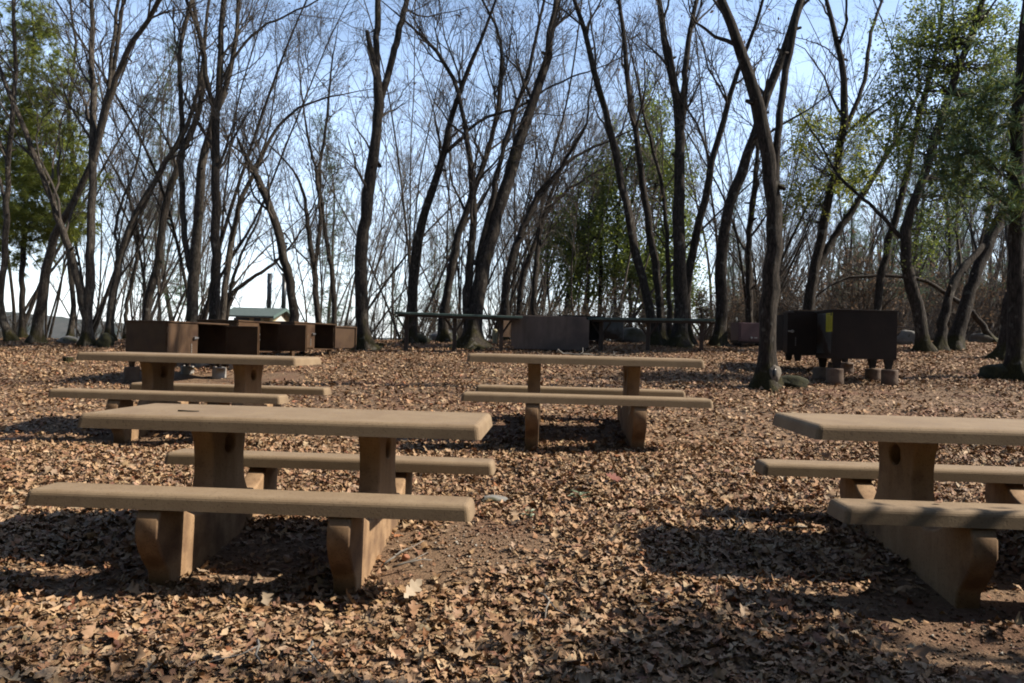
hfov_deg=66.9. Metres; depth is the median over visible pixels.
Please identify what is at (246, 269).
oak tree
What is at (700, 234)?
oak tree
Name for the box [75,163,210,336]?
oak tree
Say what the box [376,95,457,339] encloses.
oak tree
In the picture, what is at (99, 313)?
oak tree
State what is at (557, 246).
oak tree
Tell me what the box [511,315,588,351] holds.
grey cabinet
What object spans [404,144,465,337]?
oak tree
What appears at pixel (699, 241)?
oak tree
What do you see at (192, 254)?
oak tree
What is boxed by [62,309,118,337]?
bare shrub
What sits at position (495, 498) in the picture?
stone
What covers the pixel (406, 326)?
serving counter
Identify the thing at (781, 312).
brown shrub
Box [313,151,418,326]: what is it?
oak tree
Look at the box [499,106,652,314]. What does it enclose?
oak tree
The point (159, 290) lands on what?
oak tree
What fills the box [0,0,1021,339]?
sky
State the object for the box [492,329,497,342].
bollard
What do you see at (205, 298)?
oak tree
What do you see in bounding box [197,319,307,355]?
food locker
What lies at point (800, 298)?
brown shrub
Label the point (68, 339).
boulder
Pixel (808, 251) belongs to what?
oak tree
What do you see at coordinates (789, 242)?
oak tree
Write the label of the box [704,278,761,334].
brown shrub
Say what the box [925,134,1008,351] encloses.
oak tree
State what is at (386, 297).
oak tree
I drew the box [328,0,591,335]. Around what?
oak tree
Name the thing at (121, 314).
oak tree
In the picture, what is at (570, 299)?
oak tree
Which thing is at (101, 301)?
oak tree
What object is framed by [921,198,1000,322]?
oak tree
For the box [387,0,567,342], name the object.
oak tree
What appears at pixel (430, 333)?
bare shrub
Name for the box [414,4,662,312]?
oak tree
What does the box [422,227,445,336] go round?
pine tree
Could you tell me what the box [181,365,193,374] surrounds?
concrete pier
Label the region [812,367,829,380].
concrete pier
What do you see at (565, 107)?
oak tree
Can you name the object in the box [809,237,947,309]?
brown shrub
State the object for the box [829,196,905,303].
oak tree
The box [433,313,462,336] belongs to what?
brown shrub
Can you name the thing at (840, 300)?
brown shrub
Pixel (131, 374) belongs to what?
concrete pier
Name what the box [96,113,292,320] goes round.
oak tree
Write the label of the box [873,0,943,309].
oak tree
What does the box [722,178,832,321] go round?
oak tree
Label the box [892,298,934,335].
brown shrub
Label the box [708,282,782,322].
brown shrub
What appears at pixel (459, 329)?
bare shrub
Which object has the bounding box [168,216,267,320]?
oak tree
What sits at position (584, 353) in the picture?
dead twig
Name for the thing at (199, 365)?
concrete pier
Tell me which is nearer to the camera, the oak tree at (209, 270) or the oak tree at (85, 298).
the oak tree at (85, 298)
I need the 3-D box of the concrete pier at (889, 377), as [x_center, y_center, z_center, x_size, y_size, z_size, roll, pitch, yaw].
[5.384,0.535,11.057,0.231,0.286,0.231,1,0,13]
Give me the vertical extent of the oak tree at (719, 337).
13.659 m
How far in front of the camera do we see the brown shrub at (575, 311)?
23.88 m
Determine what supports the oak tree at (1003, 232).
on the ground
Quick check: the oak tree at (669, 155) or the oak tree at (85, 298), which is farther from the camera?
the oak tree at (669, 155)
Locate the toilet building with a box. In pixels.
[229,273,289,320]
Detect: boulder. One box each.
[56,336,78,343]
[430,330,457,339]
[614,327,645,342]
[897,330,914,344]
[967,333,997,342]
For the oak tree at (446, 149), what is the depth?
16.85 m
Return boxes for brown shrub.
[399,289,461,336]
[433,290,490,332]
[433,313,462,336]
[484,300,527,326]
[515,297,576,315]
[557,304,594,315]
[572,293,626,317]
[574,270,673,327]
[691,280,754,340]
[702,288,757,339]
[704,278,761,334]
[706,265,803,317]
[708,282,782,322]
[753,253,849,310]
[759,291,796,314]
[778,289,828,313]
[800,260,909,315]
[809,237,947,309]
[815,281,865,309]
[818,238,933,324]
[890,268,1005,331]
[891,292,957,339]
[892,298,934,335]
[905,244,1006,339]
[905,309,939,340]
[923,271,1006,335]
[923,276,994,339]
[943,268,1006,336]
[948,248,1023,320]
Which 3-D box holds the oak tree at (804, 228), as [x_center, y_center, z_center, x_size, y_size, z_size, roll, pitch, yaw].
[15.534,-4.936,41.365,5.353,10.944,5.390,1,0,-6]
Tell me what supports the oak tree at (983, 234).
on the ground
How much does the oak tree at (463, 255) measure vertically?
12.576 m
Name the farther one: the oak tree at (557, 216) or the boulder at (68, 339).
the oak tree at (557, 216)
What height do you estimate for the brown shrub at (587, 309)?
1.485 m
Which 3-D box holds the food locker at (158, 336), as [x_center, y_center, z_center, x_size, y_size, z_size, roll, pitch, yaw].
[-4.767,0.052,11.650,1.338,0.680,1.351,1,-1,22]
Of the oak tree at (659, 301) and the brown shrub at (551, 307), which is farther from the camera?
the brown shrub at (551, 307)
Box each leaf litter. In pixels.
[0,337,1023,445]
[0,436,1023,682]
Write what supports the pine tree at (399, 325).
on the ground
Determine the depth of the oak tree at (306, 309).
38.53 m
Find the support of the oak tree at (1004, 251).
on the ground
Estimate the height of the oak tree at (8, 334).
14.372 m
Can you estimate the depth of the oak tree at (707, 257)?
30.40 m
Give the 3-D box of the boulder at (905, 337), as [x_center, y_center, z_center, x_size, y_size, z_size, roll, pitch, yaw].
[8.906,-0.030,17.405,0.613,0.460,0.640,1,0,-7]
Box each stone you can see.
[402,554,409,560]
[478,495,507,503]
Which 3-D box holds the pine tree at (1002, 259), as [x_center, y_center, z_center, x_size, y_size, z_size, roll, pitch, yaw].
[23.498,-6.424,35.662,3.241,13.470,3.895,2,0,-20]
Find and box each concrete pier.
[123,366,139,382]
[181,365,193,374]
[196,363,208,367]
[212,366,225,378]
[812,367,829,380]
[826,367,843,384]
[840,361,853,373]
[864,368,881,381]
[881,369,897,385]
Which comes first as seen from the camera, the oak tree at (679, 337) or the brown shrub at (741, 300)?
the oak tree at (679, 337)
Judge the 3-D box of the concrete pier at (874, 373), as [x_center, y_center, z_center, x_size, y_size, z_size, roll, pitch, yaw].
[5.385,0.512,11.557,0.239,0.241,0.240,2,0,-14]
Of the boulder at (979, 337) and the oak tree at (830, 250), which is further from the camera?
the oak tree at (830, 250)
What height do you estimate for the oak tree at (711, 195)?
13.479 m
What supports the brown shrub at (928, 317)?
on the ground
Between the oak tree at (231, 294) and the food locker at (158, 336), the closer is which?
the food locker at (158, 336)
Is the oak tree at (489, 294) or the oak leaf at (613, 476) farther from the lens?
the oak tree at (489, 294)
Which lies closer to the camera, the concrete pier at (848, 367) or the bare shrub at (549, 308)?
the concrete pier at (848, 367)
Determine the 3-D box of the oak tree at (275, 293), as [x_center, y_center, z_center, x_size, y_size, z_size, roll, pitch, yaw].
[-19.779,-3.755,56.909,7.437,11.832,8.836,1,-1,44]
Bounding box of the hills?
[0,312,430,339]
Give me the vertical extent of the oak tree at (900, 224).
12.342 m
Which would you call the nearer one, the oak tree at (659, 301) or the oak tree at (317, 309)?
the oak tree at (659, 301)
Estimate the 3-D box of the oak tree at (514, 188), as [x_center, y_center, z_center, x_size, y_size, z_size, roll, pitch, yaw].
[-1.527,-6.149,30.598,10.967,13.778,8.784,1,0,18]
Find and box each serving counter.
[394,312,521,351]
[503,315,552,336]
[558,315,623,342]
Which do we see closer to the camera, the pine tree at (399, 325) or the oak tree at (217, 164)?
the oak tree at (217, 164)
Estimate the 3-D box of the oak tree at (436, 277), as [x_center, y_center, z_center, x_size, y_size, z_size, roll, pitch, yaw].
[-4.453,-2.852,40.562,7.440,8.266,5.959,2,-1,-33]
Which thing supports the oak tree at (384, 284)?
on the ground
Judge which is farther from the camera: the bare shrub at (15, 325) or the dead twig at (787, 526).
the bare shrub at (15, 325)
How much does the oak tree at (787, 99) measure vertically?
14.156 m
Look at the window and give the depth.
49.29 m
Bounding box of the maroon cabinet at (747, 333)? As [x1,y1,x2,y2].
[730,322,758,346]
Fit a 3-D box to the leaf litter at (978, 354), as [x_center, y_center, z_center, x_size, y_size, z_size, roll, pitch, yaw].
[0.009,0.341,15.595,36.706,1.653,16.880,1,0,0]
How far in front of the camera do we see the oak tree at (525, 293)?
44.23 m
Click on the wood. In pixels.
(828, 268)
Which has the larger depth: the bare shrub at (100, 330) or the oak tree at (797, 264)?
the oak tree at (797, 264)
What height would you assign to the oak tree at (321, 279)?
8.222 m
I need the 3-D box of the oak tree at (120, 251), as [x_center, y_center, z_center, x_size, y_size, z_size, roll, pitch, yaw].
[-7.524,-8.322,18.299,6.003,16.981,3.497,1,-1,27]
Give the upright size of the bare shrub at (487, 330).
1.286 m
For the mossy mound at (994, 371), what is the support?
on the ground
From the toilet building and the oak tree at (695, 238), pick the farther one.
the toilet building
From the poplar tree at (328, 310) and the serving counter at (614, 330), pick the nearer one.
the serving counter at (614, 330)
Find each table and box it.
[25,403,495,596]
[48,352,331,443]
[461,353,712,450]
[588,317,714,351]
[754,412,1023,608]
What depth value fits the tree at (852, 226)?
44.61 m
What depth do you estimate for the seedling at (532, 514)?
4.84 m
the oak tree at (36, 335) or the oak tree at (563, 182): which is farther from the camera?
the oak tree at (563, 182)
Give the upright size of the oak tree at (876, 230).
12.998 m
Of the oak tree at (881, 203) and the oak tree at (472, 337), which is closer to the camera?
the oak tree at (472, 337)
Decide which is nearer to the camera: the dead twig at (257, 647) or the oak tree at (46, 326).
the dead twig at (257, 647)
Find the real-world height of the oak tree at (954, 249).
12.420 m
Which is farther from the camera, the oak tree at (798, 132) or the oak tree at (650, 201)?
the oak tree at (650, 201)
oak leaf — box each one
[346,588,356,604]
[404,579,421,597]
[606,473,621,481]
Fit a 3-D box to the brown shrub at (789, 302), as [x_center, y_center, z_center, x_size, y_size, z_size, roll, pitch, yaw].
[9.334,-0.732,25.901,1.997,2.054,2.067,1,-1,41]
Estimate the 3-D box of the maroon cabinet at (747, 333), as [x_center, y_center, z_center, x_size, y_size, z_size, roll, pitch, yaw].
[5.141,-0.124,16.822,0.640,0.550,0.560,1,0,-3]
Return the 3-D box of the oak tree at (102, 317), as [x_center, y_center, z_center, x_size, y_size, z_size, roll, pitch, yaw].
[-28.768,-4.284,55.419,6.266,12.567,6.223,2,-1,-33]
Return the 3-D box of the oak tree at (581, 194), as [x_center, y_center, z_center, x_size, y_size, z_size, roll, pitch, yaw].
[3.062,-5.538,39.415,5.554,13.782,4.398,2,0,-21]
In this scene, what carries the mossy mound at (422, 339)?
on the ground
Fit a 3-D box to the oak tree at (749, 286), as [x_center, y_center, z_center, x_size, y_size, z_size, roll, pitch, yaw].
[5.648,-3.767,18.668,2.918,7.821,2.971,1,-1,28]
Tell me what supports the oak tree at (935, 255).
on the ground
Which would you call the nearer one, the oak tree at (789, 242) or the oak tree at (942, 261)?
the oak tree at (789, 242)
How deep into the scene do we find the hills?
1028.63 m
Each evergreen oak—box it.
[520,60,717,338]
[772,0,1022,352]
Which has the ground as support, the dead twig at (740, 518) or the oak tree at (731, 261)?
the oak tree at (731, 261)
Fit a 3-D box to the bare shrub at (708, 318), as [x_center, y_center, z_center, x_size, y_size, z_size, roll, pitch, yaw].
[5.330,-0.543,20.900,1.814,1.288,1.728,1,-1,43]
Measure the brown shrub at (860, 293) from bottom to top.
2.667 m
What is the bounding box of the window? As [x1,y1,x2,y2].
[234,318,248,320]
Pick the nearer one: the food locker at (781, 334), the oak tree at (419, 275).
the food locker at (781, 334)
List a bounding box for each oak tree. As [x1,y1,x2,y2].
[0,0,56,341]
[0,0,227,346]
[0,1,249,319]
[0,5,178,332]
[0,23,234,334]
[3,0,162,336]
[12,72,195,337]
[24,0,175,343]
[31,0,374,318]
[38,57,154,337]
[42,7,196,295]
[60,102,176,337]
[68,0,294,340]
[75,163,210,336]
[78,88,279,319]
[78,200,154,327]
[86,115,189,338]
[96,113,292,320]
[104,102,205,338]
[106,221,181,333]
[111,0,278,321]
[111,86,210,319]
[117,0,251,319]
[118,0,296,320]
[126,188,246,320]
[152,99,344,289]
[164,150,284,318]
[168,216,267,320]
[174,0,401,319]
[178,222,307,307]
[181,224,252,318]
[184,145,293,318]
[194,71,427,323]
[197,0,377,323]
[207,45,420,319]
[226,138,363,319]
[242,0,359,322]
[247,0,568,339]
[261,134,322,321]
[280,1,394,325]
[302,188,452,339]
[306,186,438,322]
[312,0,477,349]
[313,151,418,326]
[314,0,603,350]
[322,60,517,326]
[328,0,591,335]
[329,159,485,332]
[355,0,623,329]
[367,48,460,302]
[367,184,412,339]
[368,135,520,339]
[368,214,480,330]
[368,240,445,338]
[373,0,629,344]
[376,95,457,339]
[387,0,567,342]
[400,90,627,305]
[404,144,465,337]
[407,30,627,322]
[408,81,490,273]
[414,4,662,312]
[419,168,533,332]
[423,232,525,339]
[434,122,599,313]
[439,25,649,339]
[448,49,668,312]
[461,209,563,315]
[476,0,600,314]
[476,167,581,309]
[480,163,539,337]
[483,235,551,339]
[492,163,534,312]
[499,102,688,314]
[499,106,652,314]
[500,232,562,313]
[501,0,669,339]
[502,118,579,313]
[505,131,580,314]
[508,209,624,308]
[509,149,580,307]
[520,111,610,295]
[526,96,600,314]
[526,160,659,313]
[529,33,773,328]
[530,56,636,312]
[530,123,629,312]
[542,0,665,345]
[543,65,639,314]
[549,248,609,313]
[570,3,896,322]
[578,130,705,312]
[580,48,839,339]
[584,10,722,337]
[587,0,675,340]
[609,0,729,348]
[621,195,717,313]
[624,82,871,303]
[632,0,736,337]
[635,175,737,288]
[652,0,803,344]
[656,0,746,248]
[685,154,793,302]
[688,0,803,391]
[695,165,844,295]
[696,29,805,322]
[703,137,863,312]
[703,199,790,301]
[707,0,873,347]
[711,35,804,249]
[711,215,745,300]
[719,0,928,309]
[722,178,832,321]
[732,187,840,309]
[752,22,858,265]
[752,214,864,296]
[756,151,873,300]
[758,227,830,298]
[765,0,1015,334]
[767,77,833,263]
[782,212,845,302]
[784,168,827,278]
[792,0,991,333]
[806,62,976,289]
[816,203,997,342]
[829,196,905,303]
[850,127,898,270]
[852,115,926,289]
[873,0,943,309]
[876,174,961,297]
[882,206,995,340]
[889,175,986,278]
[889,205,969,327]
[900,70,1013,335]
[909,171,997,330]
[911,172,1006,321]
[915,178,968,301]
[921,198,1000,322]
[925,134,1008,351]
[928,169,983,298]
[930,61,1010,272]
[947,108,1023,350]
[966,164,1023,360]
[972,4,1018,245]
[978,210,1007,332]
[992,114,1007,337]
[996,119,1009,272]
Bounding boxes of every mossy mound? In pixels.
[96,332,114,347]
[417,333,429,343]
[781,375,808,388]
[977,363,1007,379]
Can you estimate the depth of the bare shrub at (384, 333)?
31.26 m
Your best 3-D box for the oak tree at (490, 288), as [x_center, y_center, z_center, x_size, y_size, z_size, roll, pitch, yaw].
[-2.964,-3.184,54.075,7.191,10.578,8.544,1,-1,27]
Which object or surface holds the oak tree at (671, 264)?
on the ground
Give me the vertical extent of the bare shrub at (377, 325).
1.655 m
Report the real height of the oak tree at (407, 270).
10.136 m
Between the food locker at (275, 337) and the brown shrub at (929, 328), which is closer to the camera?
the food locker at (275, 337)
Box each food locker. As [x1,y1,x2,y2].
[125,320,259,366]
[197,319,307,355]
[262,321,356,355]
[776,310,847,361]
[787,309,898,369]
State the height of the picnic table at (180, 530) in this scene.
0.900 m
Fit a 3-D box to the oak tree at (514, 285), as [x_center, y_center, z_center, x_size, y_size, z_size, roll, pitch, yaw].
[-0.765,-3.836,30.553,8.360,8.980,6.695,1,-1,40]
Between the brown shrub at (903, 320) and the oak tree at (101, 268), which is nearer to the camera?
the brown shrub at (903, 320)
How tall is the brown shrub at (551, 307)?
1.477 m
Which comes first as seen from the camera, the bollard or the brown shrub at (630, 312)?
the bollard
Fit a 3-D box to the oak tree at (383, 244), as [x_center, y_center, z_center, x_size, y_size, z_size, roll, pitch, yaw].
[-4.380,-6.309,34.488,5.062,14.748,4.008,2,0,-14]
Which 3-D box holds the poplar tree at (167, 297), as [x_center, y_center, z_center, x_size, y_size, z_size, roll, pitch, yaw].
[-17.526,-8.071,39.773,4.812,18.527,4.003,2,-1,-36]
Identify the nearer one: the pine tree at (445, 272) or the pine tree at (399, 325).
the pine tree at (445, 272)
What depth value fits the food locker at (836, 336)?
11.00 m
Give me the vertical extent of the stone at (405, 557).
0.042 m
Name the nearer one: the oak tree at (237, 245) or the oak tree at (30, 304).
the oak tree at (30, 304)
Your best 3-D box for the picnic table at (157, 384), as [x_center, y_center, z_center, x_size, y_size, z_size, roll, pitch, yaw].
[-3.175,0.583,7.954,2.222,0.900,1.650,1,0,3]
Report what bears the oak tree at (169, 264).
on the ground
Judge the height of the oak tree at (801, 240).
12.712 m
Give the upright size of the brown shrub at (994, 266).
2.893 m
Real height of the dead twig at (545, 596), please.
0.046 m
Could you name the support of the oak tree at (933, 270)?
on the ground
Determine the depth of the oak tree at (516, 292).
38.16 m
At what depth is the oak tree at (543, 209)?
32.69 m
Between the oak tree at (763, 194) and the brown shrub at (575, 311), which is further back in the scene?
the oak tree at (763, 194)
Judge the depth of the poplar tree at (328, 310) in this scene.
45.30 m
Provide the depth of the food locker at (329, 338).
15.04 m
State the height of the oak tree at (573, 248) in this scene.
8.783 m
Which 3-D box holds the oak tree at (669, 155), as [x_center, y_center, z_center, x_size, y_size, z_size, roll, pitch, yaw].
[4.573,-5.471,31.552,10.347,12.481,8.287,1,-1,38]
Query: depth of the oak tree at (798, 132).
24.82 m
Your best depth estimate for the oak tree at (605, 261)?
32.49 m
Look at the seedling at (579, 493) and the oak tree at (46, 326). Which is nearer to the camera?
the seedling at (579, 493)
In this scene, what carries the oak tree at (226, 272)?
on the ground
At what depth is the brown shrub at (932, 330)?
35.37 m
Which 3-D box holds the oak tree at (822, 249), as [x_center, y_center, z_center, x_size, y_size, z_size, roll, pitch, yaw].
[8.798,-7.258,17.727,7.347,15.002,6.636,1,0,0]
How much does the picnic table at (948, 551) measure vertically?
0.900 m
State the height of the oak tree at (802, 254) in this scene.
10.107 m
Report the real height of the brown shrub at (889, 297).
2.680 m
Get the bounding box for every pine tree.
[0,0,116,337]
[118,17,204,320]
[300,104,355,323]
[383,257,402,339]
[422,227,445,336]
[435,225,457,319]
[713,180,748,320]
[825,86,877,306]
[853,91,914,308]
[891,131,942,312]
[901,0,1023,381]
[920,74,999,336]
[987,87,1023,297]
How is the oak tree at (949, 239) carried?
on the ground
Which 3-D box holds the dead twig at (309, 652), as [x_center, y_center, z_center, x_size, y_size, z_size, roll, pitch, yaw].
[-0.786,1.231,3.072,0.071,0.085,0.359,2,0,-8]
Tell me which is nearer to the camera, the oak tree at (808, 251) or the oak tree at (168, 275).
the oak tree at (168, 275)
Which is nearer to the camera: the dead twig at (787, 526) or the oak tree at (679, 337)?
the dead twig at (787, 526)
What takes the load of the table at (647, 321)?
on the ground
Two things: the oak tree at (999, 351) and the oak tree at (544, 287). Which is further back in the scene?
the oak tree at (544, 287)
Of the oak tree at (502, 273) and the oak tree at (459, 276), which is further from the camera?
the oak tree at (502, 273)
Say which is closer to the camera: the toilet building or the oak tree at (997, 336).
the oak tree at (997, 336)
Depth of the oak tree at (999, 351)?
14.52 m
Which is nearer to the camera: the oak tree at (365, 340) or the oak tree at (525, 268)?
the oak tree at (365, 340)
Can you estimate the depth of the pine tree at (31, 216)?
19.33 m
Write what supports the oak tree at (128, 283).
on the ground
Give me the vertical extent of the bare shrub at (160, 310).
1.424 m
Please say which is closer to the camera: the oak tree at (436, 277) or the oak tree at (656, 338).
the oak tree at (656, 338)
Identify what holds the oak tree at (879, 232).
on the ground
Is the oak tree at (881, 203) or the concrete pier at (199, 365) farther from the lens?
the oak tree at (881, 203)
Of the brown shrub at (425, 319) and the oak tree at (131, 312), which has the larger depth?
the oak tree at (131, 312)
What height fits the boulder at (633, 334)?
0.504 m
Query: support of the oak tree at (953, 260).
on the ground
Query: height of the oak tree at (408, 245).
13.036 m
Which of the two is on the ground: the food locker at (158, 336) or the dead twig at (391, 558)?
the dead twig at (391, 558)
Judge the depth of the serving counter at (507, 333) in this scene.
17.18 m
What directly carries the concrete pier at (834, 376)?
on the ground
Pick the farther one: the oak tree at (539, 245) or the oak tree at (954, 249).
the oak tree at (954, 249)
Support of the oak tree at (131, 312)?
on the ground
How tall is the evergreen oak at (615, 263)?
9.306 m
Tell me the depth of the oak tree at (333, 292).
22.70 m
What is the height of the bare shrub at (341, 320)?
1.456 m
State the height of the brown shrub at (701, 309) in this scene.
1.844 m
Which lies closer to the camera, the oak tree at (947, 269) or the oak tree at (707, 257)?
the oak tree at (707, 257)
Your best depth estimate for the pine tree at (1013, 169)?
11.64 m
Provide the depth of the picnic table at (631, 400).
7.19 m
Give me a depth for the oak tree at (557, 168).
30.03 m
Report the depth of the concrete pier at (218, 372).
11.98 m
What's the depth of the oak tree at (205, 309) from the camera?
20.80 m
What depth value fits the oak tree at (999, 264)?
23.25 m
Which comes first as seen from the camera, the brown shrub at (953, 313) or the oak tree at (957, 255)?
the brown shrub at (953, 313)
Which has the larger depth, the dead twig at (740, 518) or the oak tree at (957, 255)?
the oak tree at (957, 255)
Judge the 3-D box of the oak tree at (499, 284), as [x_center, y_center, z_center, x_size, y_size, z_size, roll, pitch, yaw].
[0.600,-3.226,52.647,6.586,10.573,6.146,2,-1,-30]
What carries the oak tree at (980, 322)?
on the ground
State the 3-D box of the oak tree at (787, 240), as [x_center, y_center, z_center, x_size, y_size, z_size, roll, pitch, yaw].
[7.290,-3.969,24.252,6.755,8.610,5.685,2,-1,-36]
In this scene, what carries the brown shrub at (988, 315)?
on the ground
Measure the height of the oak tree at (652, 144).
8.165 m
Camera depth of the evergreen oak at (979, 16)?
15.67 m
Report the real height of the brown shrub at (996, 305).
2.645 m
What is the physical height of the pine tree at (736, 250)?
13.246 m
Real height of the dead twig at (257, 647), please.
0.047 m
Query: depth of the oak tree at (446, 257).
28.21 m
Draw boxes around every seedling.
[521,508,534,519]
[568,489,590,504]
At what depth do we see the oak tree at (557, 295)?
31.22 m
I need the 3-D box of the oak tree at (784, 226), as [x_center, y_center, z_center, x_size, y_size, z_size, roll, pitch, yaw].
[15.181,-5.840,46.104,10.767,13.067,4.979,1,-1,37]
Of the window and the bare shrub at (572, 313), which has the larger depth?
the window
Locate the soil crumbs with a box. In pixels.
[0,362,1023,675]
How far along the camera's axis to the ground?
4.33 m
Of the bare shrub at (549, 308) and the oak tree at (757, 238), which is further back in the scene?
the oak tree at (757, 238)
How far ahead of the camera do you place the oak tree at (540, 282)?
60.28 m
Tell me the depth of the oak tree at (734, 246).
41.50 m
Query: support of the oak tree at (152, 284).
on the ground
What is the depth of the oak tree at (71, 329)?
20.04 m
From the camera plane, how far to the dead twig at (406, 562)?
4.13 m
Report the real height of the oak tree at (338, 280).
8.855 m
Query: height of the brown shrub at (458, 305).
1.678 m
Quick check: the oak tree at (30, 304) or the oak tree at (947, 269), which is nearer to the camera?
the oak tree at (30, 304)
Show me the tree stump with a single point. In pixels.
(67, 359)
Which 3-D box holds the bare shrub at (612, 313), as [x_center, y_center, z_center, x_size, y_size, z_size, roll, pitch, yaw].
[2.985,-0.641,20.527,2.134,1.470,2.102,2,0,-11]
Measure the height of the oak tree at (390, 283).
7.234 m
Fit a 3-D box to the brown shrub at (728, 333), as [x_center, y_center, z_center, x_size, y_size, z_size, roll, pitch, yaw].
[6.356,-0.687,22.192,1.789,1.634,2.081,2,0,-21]
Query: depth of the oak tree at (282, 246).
19.33 m
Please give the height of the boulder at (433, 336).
0.462 m
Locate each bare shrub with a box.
[7,306,33,334]
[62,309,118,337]
[102,294,185,334]
[322,316,355,325]
[337,303,403,339]
[372,326,392,339]
[403,312,438,338]
[448,312,462,339]
[482,315,510,339]
[523,301,570,315]
[554,307,590,315]
[591,293,655,339]
[691,302,740,339]
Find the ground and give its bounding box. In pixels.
[0,338,1023,682]
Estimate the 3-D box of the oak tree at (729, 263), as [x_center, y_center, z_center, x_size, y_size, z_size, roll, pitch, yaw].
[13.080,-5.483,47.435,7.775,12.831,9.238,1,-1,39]
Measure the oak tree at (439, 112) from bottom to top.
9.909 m
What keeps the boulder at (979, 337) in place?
on the ground
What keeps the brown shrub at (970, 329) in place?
on the ground
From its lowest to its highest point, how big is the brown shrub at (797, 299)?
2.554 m
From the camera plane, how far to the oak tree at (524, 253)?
21.20 m
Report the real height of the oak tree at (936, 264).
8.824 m
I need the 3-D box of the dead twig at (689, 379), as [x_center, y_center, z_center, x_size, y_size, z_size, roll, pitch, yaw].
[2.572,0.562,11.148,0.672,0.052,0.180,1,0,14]
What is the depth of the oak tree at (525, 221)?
19.24 m
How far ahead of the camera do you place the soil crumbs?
4.12 m
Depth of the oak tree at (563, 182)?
25.37 m
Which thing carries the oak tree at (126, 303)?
on the ground
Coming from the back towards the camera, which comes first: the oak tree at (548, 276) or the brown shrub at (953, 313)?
the oak tree at (548, 276)
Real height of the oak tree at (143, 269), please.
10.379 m
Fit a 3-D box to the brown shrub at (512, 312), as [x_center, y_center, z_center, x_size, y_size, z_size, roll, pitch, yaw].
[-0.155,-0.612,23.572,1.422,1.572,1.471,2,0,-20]
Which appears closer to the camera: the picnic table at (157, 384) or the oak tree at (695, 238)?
the picnic table at (157, 384)
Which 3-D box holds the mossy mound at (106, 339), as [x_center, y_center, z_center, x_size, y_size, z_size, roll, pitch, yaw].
[-8.489,0.029,16.192,0.317,0.442,0.380,1,0,1]
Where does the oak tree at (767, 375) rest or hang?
on the ground
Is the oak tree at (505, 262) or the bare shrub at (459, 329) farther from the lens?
the oak tree at (505, 262)
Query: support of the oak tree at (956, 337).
on the ground
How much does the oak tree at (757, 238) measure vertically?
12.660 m
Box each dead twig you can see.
[208,639,261,664]
[299,641,320,666]
[383,541,422,564]
[392,552,431,567]
[535,591,574,617]
[557,345,628,355]
[667,379,710,381]
[734,516,751,536]
[776,521,806,527]
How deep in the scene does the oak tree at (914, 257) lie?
30.17 m
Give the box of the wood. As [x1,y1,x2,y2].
[710,192,1007,337]
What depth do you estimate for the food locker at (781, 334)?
12.94 m
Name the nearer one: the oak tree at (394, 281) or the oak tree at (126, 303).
the oak tree at (126, 303)
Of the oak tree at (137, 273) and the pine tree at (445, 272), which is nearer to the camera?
the oak tree at (137, 273)
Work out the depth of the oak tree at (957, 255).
26.53 m

